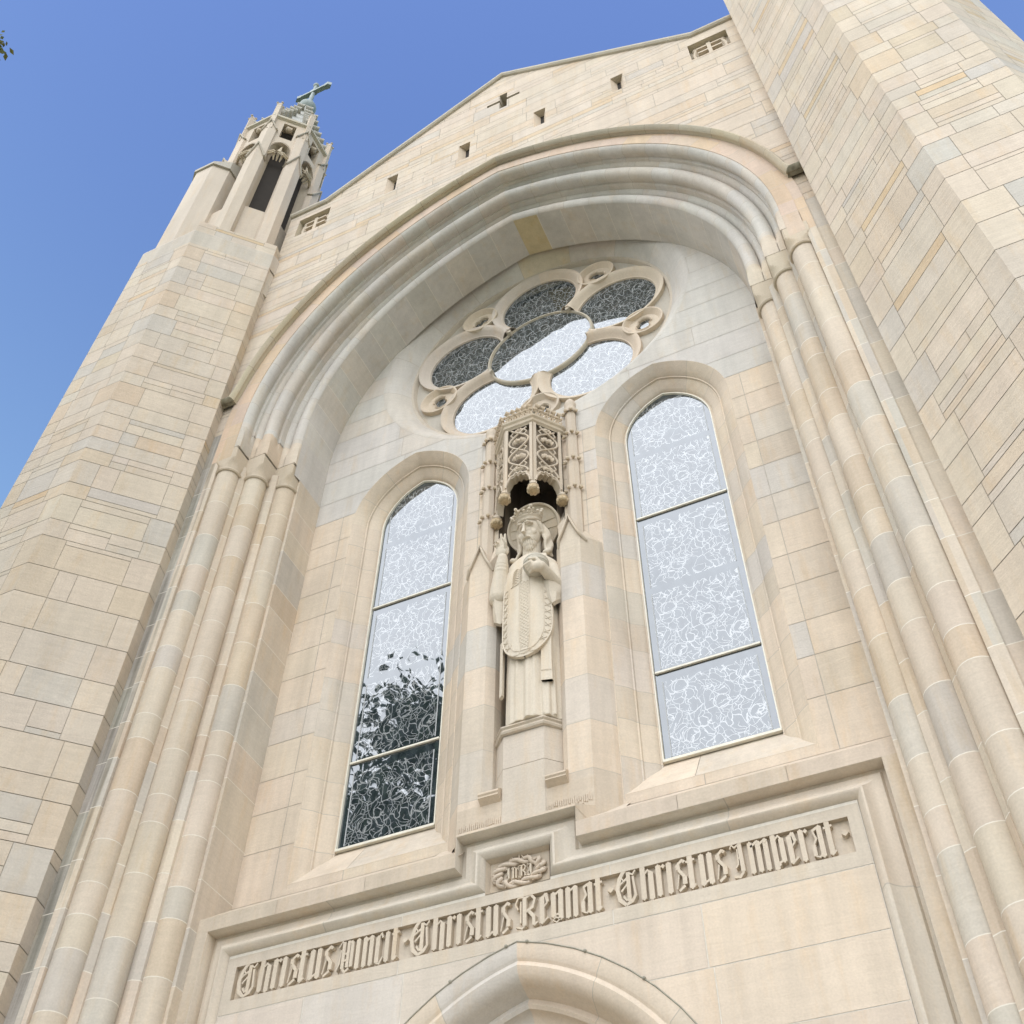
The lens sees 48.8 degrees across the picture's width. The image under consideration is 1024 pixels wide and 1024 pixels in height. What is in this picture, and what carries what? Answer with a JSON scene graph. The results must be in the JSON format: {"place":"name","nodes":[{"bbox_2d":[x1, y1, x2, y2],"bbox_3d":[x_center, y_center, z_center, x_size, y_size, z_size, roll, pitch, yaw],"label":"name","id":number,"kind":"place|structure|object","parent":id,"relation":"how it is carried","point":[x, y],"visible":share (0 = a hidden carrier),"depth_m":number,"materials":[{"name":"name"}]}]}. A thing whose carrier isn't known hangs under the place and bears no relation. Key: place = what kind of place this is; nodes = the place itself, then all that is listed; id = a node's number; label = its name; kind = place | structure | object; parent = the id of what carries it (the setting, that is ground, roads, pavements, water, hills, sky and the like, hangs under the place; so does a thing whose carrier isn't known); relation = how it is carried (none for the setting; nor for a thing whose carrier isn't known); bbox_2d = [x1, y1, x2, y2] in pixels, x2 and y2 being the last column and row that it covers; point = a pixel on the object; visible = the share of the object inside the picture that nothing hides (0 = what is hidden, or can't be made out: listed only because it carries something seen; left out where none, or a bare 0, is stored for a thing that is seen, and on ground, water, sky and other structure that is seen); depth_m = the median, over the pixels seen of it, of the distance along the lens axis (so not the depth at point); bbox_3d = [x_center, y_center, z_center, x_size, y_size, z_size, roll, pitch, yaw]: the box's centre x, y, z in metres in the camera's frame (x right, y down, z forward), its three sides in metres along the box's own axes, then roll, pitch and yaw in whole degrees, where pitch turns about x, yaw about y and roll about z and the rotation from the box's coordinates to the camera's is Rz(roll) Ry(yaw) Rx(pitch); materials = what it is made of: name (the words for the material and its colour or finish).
{"place":"outdoors","nodes":[
{"label":"outdoors","id":0,"kind":"place"},
{"bbox_2d":[0,0,1023,507],"label":"sky","id":1,"kind":"structure","parent":0,"point":[110,110],"materials":[{"name":"blue"}]},
{"label":"pavement","id":2,"kind":"structure","parent":0,"visible":0},
{"bbox_2d":[0,30,13,60],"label":"street tree","id":3,"kind":"object","parent":2,"relation":"on","point":[2,51],"visible":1,"depth_m":11.56,"materials":[{"name":"green plant"}]},
{"bbox_2d":[0,0,1023,1023],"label":"church","id":4,"kind":"structure","parent":2,"relation":"on","point":[708,342],"depth_m":10.93,"materials":[{"name":"stone"}]},
{"bbox_2d":[286,450,468,888],"bbox_3d":[-1.201,1.278,12.312,1.624,6.090,0.303,-19,-53,16],"label":"lancet window","id":5,"kind":"structure","parent":4,"relation":"in","point":[390,682],"depth_m":11.89,"materials":[{"name":"glass"}]},
{"bbox_2d":[384,174,397,193],"bbox_3d":[-2.001,-5.459,18.967,0.210,0.640,0.120,-19,-53,16],"label":"slit window","id":6,"kind":"structure","parent":4,"relation":"in","point":[391,182],"depth_m":19.14,"materials":[{"name":"stone"}]},
{"bbox_2d":[457,142,469,161],"bbox_3d":[-0.767,-5.879,18.580,0.210,0.640,0.120,-19,-53,16],"label":"slit window","id":7,"kind":"structure","parent":4,"relation":"in","point":[463,152],"depth_m":18.77,"materials":[{"name":"stone"}]},
{"bbox_2d":[489,502,561,725],"bbox_3d":[0.164,0.912,11.265,0.775,3.137,0.600,-33,-58,25],"label":"statue","id":8,"kind":"object","parent":4,"relation":"on","point":[525,596],"visible":0.94,"depth_m":10.96,"materials":[{"name":"stone"}]},
{"bbox_2d":[384,240,688,439],"bbox_3d":[0.333,-2.425,15.793,4.603,4.603,0.402,-19,-53,16],"label":"round window","id":9,"kind":"structure","parent":4,"relation":"in","point":[579,315],"depth_m":16.04,"materials":[{"name":"stone"}]},
{"bbox_2d":[533,108,545,126],"bbox_3d":[0.468,-6.312,18.208,0.210,0.640,0.120,-19,-53,16],"label":"slit window","id":10,"kind":"structure","parent":4,"relation":"in","point":[539,116],"depth_m":18.40,"materials":[{"name":"stone"}]},
{"bbox_2d":[610,74,624,91],"bbox_3d":[1.684,-6.719,17.819,0.210,0.620,0.120,-19,-53,16],"label":"slit window","id":11,"kind":"structure","parent":4,"relation":"in","point":[617,82],"depth_m":18.00,"materials":[{"name":"stone"}]},
{"bbox_2d":[594,360,818,798],"bbox_3d":[1.740,0.247,11.427,1.624,6.090,0.303,-19,-53,16],"label":"lancet window","id":12,"kind":"structure","parent":4,"relation":"in","point":[682,588],"depth_m":10.93,"materials":[{"name":"glass"}]}
]}

